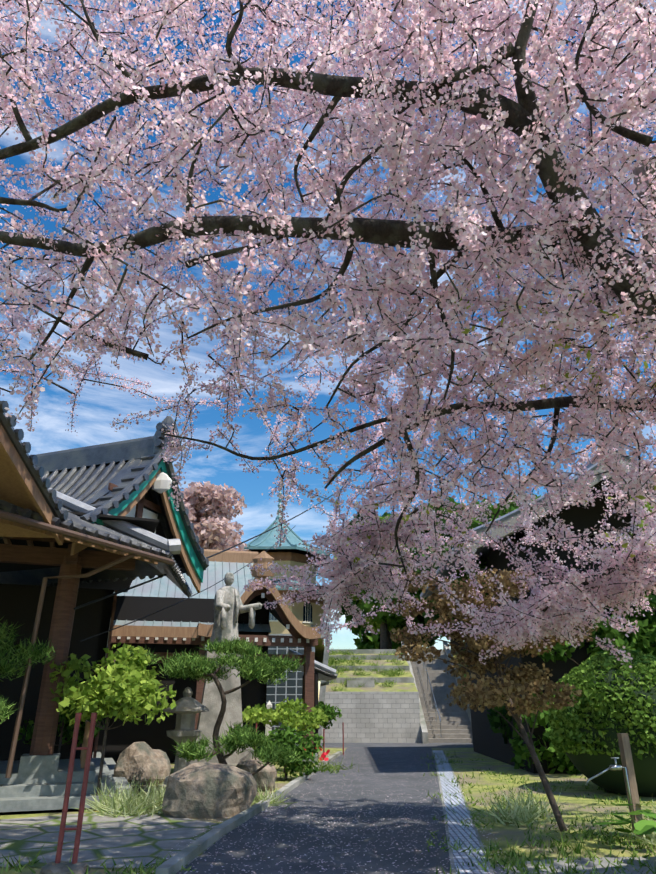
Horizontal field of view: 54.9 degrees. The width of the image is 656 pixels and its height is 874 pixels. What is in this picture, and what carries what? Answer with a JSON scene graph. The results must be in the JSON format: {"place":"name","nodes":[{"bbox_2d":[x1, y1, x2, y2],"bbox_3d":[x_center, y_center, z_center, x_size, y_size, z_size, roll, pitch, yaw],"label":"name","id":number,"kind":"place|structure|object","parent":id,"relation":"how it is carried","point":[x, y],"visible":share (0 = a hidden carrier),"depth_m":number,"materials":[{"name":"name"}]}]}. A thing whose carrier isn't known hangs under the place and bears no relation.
{"place":"outdoors","nodes":[
{"label":"outdoors","id":0,"kind":"place"},
{"bbox_2d":[0,472,328,757],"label":"framing","id":1,"kind":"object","parent":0,"point":[46,721],"depth_m":12.38,"materials":[{"name":"brown wood"}]},
{"bbox_2d":[0,510,173,777],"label":"downspout","id":2,"kind":"object","parent":1,"relation":"attached to","point":[26,521],"visible":1,"depth_m":10.46,"materials":[{"name":"brown metal"}]},
{"bbox_2d":[92,460,203,582],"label":"green hall bargeboards","id":3,"kind":"object","parent":1,"relation":"attached to","point":[191,554],"visible":0.5,"depth_m":14.65,"materials":[{"name":"teal wood"}]},
{"bbox_2d":[0,423,320,767],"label":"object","id":4,"kind":"object","parent":1,"relation":"attached to","point":[19,487],"visible":0.65,"depth_m":13.30,"materials":[{"name":"brown wood"}]},
{"bbox_2d":[0,390,337,680],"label":"hall roof tiles","id":5,"kind":"object","parent":1,"relation":"on","point":[87,474],"visible":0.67,"depth_m":14.49,"materials":[{"name":"grey tile"}]},
{"bbox_2d":[48,488,335,674],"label":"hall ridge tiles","id":6,"kind":"object","parent":5,"relation":"attached to","point":[172,546],"visible":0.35,"depth_m":12.24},
{"bbox_2d":[268,560,323,662],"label":"pagoda walls","id":7,"kind":"structure","parent":0,"point":[278,627],"depth_m":46.58,"materials":[{"name":"beige paint"}]},
{"bbox_2d":[244,518,329,592],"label":"copper roof","id":8,"kind":"structure","parent":7,"relation":"on","point":[268,540],"depth_m":48.42,"materials":[{"name":"teal metal"}]},
{"bbox_2d":[275,484,282,519],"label":"roof finial","id":9,"kind":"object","parent":8,"relation":"on","point":[279,515],"depth_m":51.83,"materials":[{"name":"metal"}]},
{"bbox_2d":[250,549,328,609],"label":"roof eaves","id":10,"kind":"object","parent":7,"relation":"attached to","point":[295,555],"depth_m":47.25,"materials":[{"name":"brown wood"}]},
{"bbox_2d":[269,602,311,621],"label":"pagoda windows","id":11,"kind":"structure","parent":7,"relation":"in","point":[308,613],"depth_m":46.04,"materials":[{"name":"glass"}]},
{"bbox_2d":[269,605,323,625],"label":"pagoda window frames","id":12,"kind":"structure","parent":7,"relation":"attached to","point":[302,621],"depth_m":45.77,"materials":[{"name":"white wood"}]},
{"bbox_2d":[176,748,451,873],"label":"asphalt path","id":13,"kind":"structure","parent":0,"point":[306,798],"depth_m":8.71,"materials":[{"name":"grey asphalt"}]},
{"bbox_2d":[144,750,512,873],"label":"fallen petals","id":14,"kind":"object","parent":13,"relation":"on","point":[352,833],"visible":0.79,"depth_m":7.92,"materials":[{"name":"pink plant"}]},
{"bbox_2d":[315,639,324,680],"bbox_3d":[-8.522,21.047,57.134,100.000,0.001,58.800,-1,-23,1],"label":"trees","id":15,"kind":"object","parent":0,"point":[319,650],"depth_m":37.93,"materials":[{"name":"green plant"}]},
{"bbox_2d":[329,649,413,687],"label":"terrace walls","id":16,"kind":"structure","parent":15,"relation":"on","point":[368,682],"depth_m":32.68,"materials":[{"name":"concrete"}]},
{"bbox_2d":[326,654,417,691],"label":"terrace grass","id":17,"kind":"structure","parent":15,"relation":"on","point":[403,687],"depth_m":30.90,"materials":[{"name":"green plant"}]},
{"bbox_2d":[0,748,655,873],"bbox_3d":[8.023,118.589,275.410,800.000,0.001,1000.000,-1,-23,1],"label":"ground","id":18,"kind":"structure","parent":0,"point":[468,765],"depth_m":10.25,"materials":[{"name":"green plant"}]},
{"bbox_2d":[40,861,90,873],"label":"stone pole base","id":19,"kind":"object","parent":18,"relation":"on","point":[53,867],"visible":0.83,"depth_m":6.25,"materials":[{"name":"grey stone"}]},
{"bbox_2d":[55,713,96,863],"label":"red steel poles","id":20,"kind":"object","parent":18,"relation":"on","point":[78,828],"visible":0.79,"depth_m":6.59,"materials":[{"name":"red metal"}]},
{"bbox_2d":[0,811,228,867],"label":"flagstone walk","id":21,"kind":"structure","parent":18,"relation":"on","point":[143,839],"depth_m":7.91,"materials":[{"name":"grey stone"}]},
{"bbox_2d":[114,742,170,785],"bbox_3d":[-4.008,7.120,13.794,1.139,0.832,1.193,-1,-23,1],"label":"garden rock","id":22,"kind":"object","parent":18,"relation":"on","point":[144,760],"visible":0.79,"depth_m":13.41,"materials":[{"name":"beige stone"}]},
{"bbox_2d":[0,751,317,815],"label":"hall stone platform","id":23,"kind":"structure","parent":18,"relation":"on","point":[34,783],"depth_m":10.71,"materials":[{"name":"grey stone"}]},
{"bbox_2d":[158,687,208,790],"bbox_3d":[-2.810,5.889,12.320,0.879,1.886,0.897,-1,-23,1],"label":"stone lantern","id":24,"kind":"object","parent":18,"relation":"on","point":[187,708],"visible":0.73,"depth_m":12.26,"materials":[{"name":"grey stone"}]},
{"bbox_2d":[162,762,256,818],"bbox_3d":[-1.837,5.500,9.857,1.404,0.736,1.002,-1,-23,1],"label":"garden rock","id":25,"kind":"object","parent":18,"relation":"on","point":[204,790],"visible":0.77,"depth_m":9.52,"materials":[{"name":"stone"}]},
{"bbox_2d":[190,651,253,765],"bbox_3d":[-2.667,6.805,15.622,1.944,2.780,1.944,5,-24,-12],"label":"statue pedestal","id":26,"kind":"object","parent":18,"relation":"on","point":[211,701],"visible":0.21,"depth_m":15.22,"materials":[{"name":"stone"}]},
{"bbox_2d":[210,572,261,650],"bbox_3d":[-2.464,4.582,16.562,1.242,2.047,0.938,15,-27,-32],"label":"monk statue","id":27,"kind":"object","parent":26,"relation":"on","point":[229,606],"visible":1,"depth_m":16.35,"materials":[{"name":"stone"}]},
{"bbox_2d":[155,751,341,873],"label":"kerb","id":28,"kind":"structure","parent":18,"relation":"on","point":[186,855],"depth_m":8.02,"materials":[{"name":"concrete"}]},
{"bbox_2d":[235,752,276,791],"bbox_3d":[-1.527,6.718,12.693,1.118,0.712,0.917,-21,-31,40],"label":"garden rock","id":29,"kind":"object","parent":18,"relation":"on","point":[265,774],"visible":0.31,"depth_m":12.31,"materials":[{"name":"brown stone"}]},
{"bbox_2d":[265,700,271,735],"bbox_3d":[-2.184,10.620,23.226,0.198,1.700,0.198,-1,-23,1],"label":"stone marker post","id":30,"kind":"object","parent":18,"relation":"on","point":[268,705],"visible":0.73,"depth_m":23.15,"materials":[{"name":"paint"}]},
{"bbox_2d":[265,646,314,739],"bbox_3d":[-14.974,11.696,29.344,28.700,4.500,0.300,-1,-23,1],"label":"lattice window","id":31,"kind":"structure","parent":18,"relation":"on","point":[291,687],"depth_m":28.90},
{"bbox_2d":[261,724,323,777],"bbox_3d":[-0.853,7.124,14.325,1.547,1.164,1.110,-1,-23,1],"label":"dark shrub","id":32,"kind":"object","parent":18,"relation":"on","point":[288,736],"visible":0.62,"depth_m":14.22,"materials":[{"name":"green plant"}]},
{"bbox_2d":[269,634,329,735],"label":"concrete retaining wall","id":33,"kind":"structure","parent":18,"relation":"on","point":[323,688],"depth_m":29.16,"materials":[{"name":"grey concrete"}]},
{"bbox_2d":[255,722,343,758],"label":"garden stakes","id":34,"kind":"object","parent":18,"relation":"on","point":[324,737],"visible":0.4,"depth_m":18.55,"materials":[{"name":"orange paint"}]},
{"bbox_2d":[276,756,364,775],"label":"plants","id":35,"kind":"object","parent":18,"relation":"on","point":[328,767],"visible":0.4,"depth_m":16.14,"materials":[{"name":"green plant"}]},
{"bbox_2d":[303,747,329,760],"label":"red flowers","id":36,"kind":"object","parent":35,"relation":"on","point":[323,754],"visible":0.4,"depth_m":17.30,"materials":[{"name":"red plant"}]},
{"bbox_2d":[0,0,655,663],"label":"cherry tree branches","id":37,"kind":"object","parent":18,"relation":"on","point":[396,232],"visible":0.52,"depth_m":5.78,"materials":[{"name":"plant"}]},
{"bbox_2d":[0,0,655,667],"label":"cherry blossoms","id":38,"kind":"object","parent":37,"relation":"attached to","point":[374,20],"visible":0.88,"depth_m":6.20,"materials":[{"name":"pink plant"}]},
{"bbox_2d":[336,272,655,566],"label":"cherry young leaves","id":39,"kind":"object","parent":37,"relation":"attached to","point":[588,355],"visible":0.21,"depth_m":6.70,"materials":[{"name":"plant"}]},
{"bbox_2d":[0,480,655,773],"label":"dark hall walls","id":40,"kind":"structure","parent":18,"relation":"on","point":[19,604],"depth_m":17.62,"materials":[{"name":"black wood"}]},
{"bbox_2d":[17,683,105,746],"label":"shrub stems","id":41,"kind":"object","parent":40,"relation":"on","point":[70,730],"visible":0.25,"depth_m":12.89,"materials":[{"name":"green plant"}]},
{"bbox_2d":[113,561,270,632],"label":"metal roof","id":42,"kind":"structure","parent":40,"relation":"on","point":[215,572],"depth_m":22.41,"materials":[{"name":"grey metal"}]},
{"bbox_2d":[73,471,363,641],"bbox_3d":[-2.023,2.797,24.632,2.031,11.979,25.224,-6,-24,14],"label":"overhead cable","id":43,"kind":"object","parent":40,"relation":"attached to","point":[107,596],"visible":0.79,"depth_m":14.41,"materials":[{"name":"black plastic"}]},
{"bbox_2d":[420,444,654,597],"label":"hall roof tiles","id":44,"kind":"object","parent":40,"relation":"on","point":[485,550],"visible":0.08,"depth_m":18.42,"materials":[{"name":"grey tile"}]},
{"bbox_2d":[458,455,654,553],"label":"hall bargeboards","id":45,"kind":"object","parent":40,"relation":"on","point":[503,534],"visible":0.15,"depth_m":16.30,"materials":[{"name":"grey wood"}]},
{"bbox_2d":[0,648,655,873],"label":"grass tufts","id":46,"kind":"object","parent":18,"relation":"on","point":[512,853],"visible":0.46,"depth_m":7.76,"materials":[{"name":"green plant"}]},
{"bbox_2d":[55,516,655,831],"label":"tree trunks","id":47,"kind":"object","parent":18,"relation":"on","point":[385,640],"visible":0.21,"depth_m":10.64,"materials":[{"name":"brown plant"}]},
{"bbox_2d":[0,617,57,723],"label":"pine","id":48,"kind":"object","parent":47,"relation":"attached to","point":[6,667],"visible":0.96,"depth_m":10.42,"materials":[{"name":"green plant"}]},
{"bbox_2d":[49,642,175,726],"bbox_3d":[-3.901,4.404,11.286,2.520,1.419,1.865,-1,-23,1],"label":"yellow green shrub","id":49,"kind":"object","parent":47,"relation":"attached to","point":[125,681],"visible":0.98,"depth_m":10.99,"materials":[{"name":"green plant"}]},
{"bbox_2d":[180,481,250,550],"bbox_3d":[-8.380,5.950,41.299,7.004,6.567,7.152,6,-24,-15],"label":"cherry tree","id":50,"kind":"object","parent":47,"relation":"on","point":[213,503],"visible":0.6,"depth_m":39.80,"materials":[{"name":"pink plant"}]},
{"bbox_2d":[128,635,304,766],"bbox_3d":[-2.336,5.064,12.340,3.920,2.382,2.144,-1,-23,1],"label":"pine","id":51,"kind":"object","parent":47,"relation":"on","point":[260,667],"visible":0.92,"depth_m":12.07,"materials":[{"name":"green plant"}]},
{"bbox_2d":[242,697,327,732],"bbox_3d":[-1.123,7.161,16.202,2.318,0.918,1.667,4,-23,-8],"label":"bright green shrub","id":52,"kind":"object","parent":47,"relation":"attached to","point":[300,719],"visible":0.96,"depth_m":15.96,"materials":[{"name":"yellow plant"}]},
{"bbox_2d":[315,701,341,728],"bbox_3d":[-0.184,8.806,19.996,1.285,0.872,1.555,-1,-23,1],"label":"shrub","id":53,"kind":"object","parent":47,"relation":"attached to","point":[330,713],"visible":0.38,"depth_m":19.85,"materials":[{"name":"green plant"}]},
{"bbox_2d":[334,515,406,635],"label":"tree","id":54,"kind":"object","parent":47,"relation":"attached to","point":[376,625],"depth_m":41.10,"materials":[{"name":"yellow plant"}]},
{"bbox_2d":[337,594,405,648],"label":"tree","id":55,"kind":"object","parent":47,"relation":"attached to","point":[365,642],"visible":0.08,"depth_m":57.82,"materials":[{"name":"green plant"}]},
{"bbox_2d":[337,511,410,623],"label":"dark tree","id":56,"kind":"object","parent":47,"relation":"on","point":[353,603],"depth_m":43.51,"materials":[{"name":"green plant"}]},
{"bbox_2d":[357,577,440,640],"bbox_3d":[4.756,10.501,40.227,6.072,4.702,5.696,-17,-28,34],"label":"dark tree","id":57,"kind":"object","parent":47,"relation":"attached to","point":[384,616],"visible":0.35,"depth_m":39.43,"materials":[{"name":"green plant"}]},
{"bbox_2d":[392,628,438,646],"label":"tree","id":58,"kind":"object","parent":47,"relation":"attached to","point":[432,642],"depth_m":64.12,"materials":[{"name":"green plant"}]},
{"bbox_2d":[408,563,453,638],"bbox_3d":[8.066,10.151,39.378,6.505,4.848,5.981,-1,-23,1],"label":"dark tree","id":59,"kind":"object","parent":47,"relation":"on","point":[423,621],"visible":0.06,"depth_m":38.32,"materials":[{"name":"green plant"}]},
{"bbox_2d":[401,508,462,570],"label":"dark tree","id":60,"kind":"object","parent":47,"relation":"on","point":[442,535],"visible":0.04,"depth_m":40.55,"materials":[{"name":"green plant"}]},
{"bbox_2d":[446,555,488,621],"bbox_3d":[6.313,5.479,21.387,5.761,3.390,3.198,14,-27,-30],"label":"tree","id":61,"kind":"object","parent":47,"relation":"attached to","point":[467,576],"visible":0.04,"depth_m":20.62,"materials":[{"name":"green plant"}]},
{"bbox_2d":[417,492,540,526],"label":"dark tree","id":62,"kind":"object","parent":47,"relation":"on","point":[513,504],"depth_m":47.24,"materials":[{"name":"green plant"}]},
{"bbox_2d":[390,568,596,716],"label":"maple leaves","id":63,"kind":"object","parent":47,"relation":"attached to","point":[482,691],"visible":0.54,"depth_m":9.66,"materials":[{"name":"brown plant"}]},
{"bbox_2d":[467,501,531,529],"bbox_3d":[13.956,8.134,39.249,10.588,9.025,9.238,21,-31,-40],"label":"dark tree","id":64,"kind":"object","parent":47,"relation":"on","point":[475,522],"depth_m":38.80,"materials":[{"name":"green plant"}]},
{"bbox_2d":[526,589,655,662],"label":"tree","id":65,"kind":"object","parent":47,"relation":"attached to","point":[643,639],"visible":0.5,"depth_m":15.93,"materials":[{"name":"green plant"}]},
{"bbox_2d":[620,502,655,561],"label":"fresh green tree","id":66,"kind":"object","parent":47,"relation":"attached to","point":[648,506],"visible":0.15,"depth_m":13.25,"materials":[{"name":"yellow plant"}]},
{"bbox_2d":[71,774,655,847],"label":"grass clumps","id":67,"kind":"object","parent":18,"relation":"on","point":[115,805],"visible":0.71,"depth_m":9.64,"materials":[{"name":"green plant"}]},
{"bbox_2d":[321,692,420,742],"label":"block retaining wall","id":68,"kind":"structure","parent":18,"relation":"on","point":[380,717],"depth_m":28.24,"materials":[{"name":"grey concrete"}]},
{"bbox_2d":[295,743,472,747],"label":"cross path","id":69,"kind":"structure","parent":18,"relation":"on","point":[399,745],"depth_m":25.98,"materials":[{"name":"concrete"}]},
{"bbox_2d":[401,642,471,743],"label":"stair side walls","id":70,"kind":"structure","parent":18,"relation":"on","point":[424,734],"depth_m":29.43,"materials":[{"name":"grey concrete"}]},
{"bbox_2d":[408,650,472,742],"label":"stair steps","id":71,"kind":"structure","parent":18,"relation":"on","point":[456,726],"depth_m":30.62,"materials":[{"name":"grey concrete"}]},
{"bbox_2d":[419,644,441,738],"bbox_3d":[5.124,12.515,32.583,0.044,5.410,8.318,-1,-23,1],"label":"stair handrail","id":72,"kind":"object","parent":71,"relation":"on","point":[433,695],"visible":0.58,"depth_m":30.75,"materials":[{"name":"grey metal"}]},
{"bbox_2d":[432,750,494,873],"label":"drain rim","id":73,"kind":"object","parent":18,"relation":"on","point":[450,847],"visible":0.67,"depth_m":8.53,"materials":[{"name":"grey concrete"}]},
{"bbox_2d":[433,750,489,873],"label":"drain grating","id":74,"kind":"object","parent":73,"relation":"in","point":[464,838],"visible":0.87,"depth_m":8.59,"materials":[{"name":"grey metal"}]},
{"bbox_2d":[487,695,514,743],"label":"shrubs by right hall","id":75,"kind":"object","parent":18,"relation":"on","point":[495,721],"visible":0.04,"depth_m":17.84,"materials":[{"name":"green plant"}]},
{"bbox_2d":[509,692,580,773],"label":"shrubs","id":76,"kind":"object","parent":18,"relation":"on","point":[516,743],"visible":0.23,"depth_m":15.47,"materials":[{"name":"green plant"}]},
{"bbox_2d":[492,857,655,873],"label":"stone paving","id":77,"kind":"structure","parent":18,"relation":"on","point":[604,863],"depth_m":6.54,"materials":[{"name":"grey stone"}]},
{"bbox_2d":[548,648,655,796],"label":"round shrub","id":78,"kind":"object","parent":18,"relation":"on","point":[578,680],"depth_m":11.76,"materials":[{"name":"green plant"}]},
{"bbox_2d":[585,757,636,838],"bbox_3d":[3.596,4.604,8.055,0.591,0.919,0.060,3,-23,-6],"label":"water tap","id":79,"kind":"object","parent":18,"relation":"on","point":[615,767],"visible":0.96,"depth_m":8.15,"materials":[{"name":"silver metal"}]},
{"bbox_2d":[593,804,655,834],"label":"broad leaf plants","id":80,"kind":"object","parent":18,"relation":"on","point":[644,827],"visible":0.92,"depth_m":7.38,"materials":[{"name":"green plant"}]},
{"bbox_2d":[617,733,643,838],"bbox_3d":[3.934,4.511,8.195,0.100,1.200,0.100,4,-23,-9],"label":"tap post","id":81,"kind":"object","parent":18,"relation":"on","point":[625,751],"visible":0.57,"depth_m":8.22,"materials":[{"name":"brown wood"}]},
{"bbox_2d":[0,0,655,700],"label":"sky","id":82,"kind":"structure","parent":0,"point":[98,405],"materials":[{"name":"blue"}]},
{"bbox_2d":[451,650,466,678],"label":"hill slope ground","id":83,"kind":"structure","parent":0,"point":[459,659],"depth_m":36.11,"materials":[{"name":"green plant"}]},
{"bbox_2d":[632,156,655,280],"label":"tree","id":84,"kind":"object","parent":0,"point":[637,170],"visible":0.19,"depth_m":5.87,"materials":[{"name":"pink plant"}]}
]}

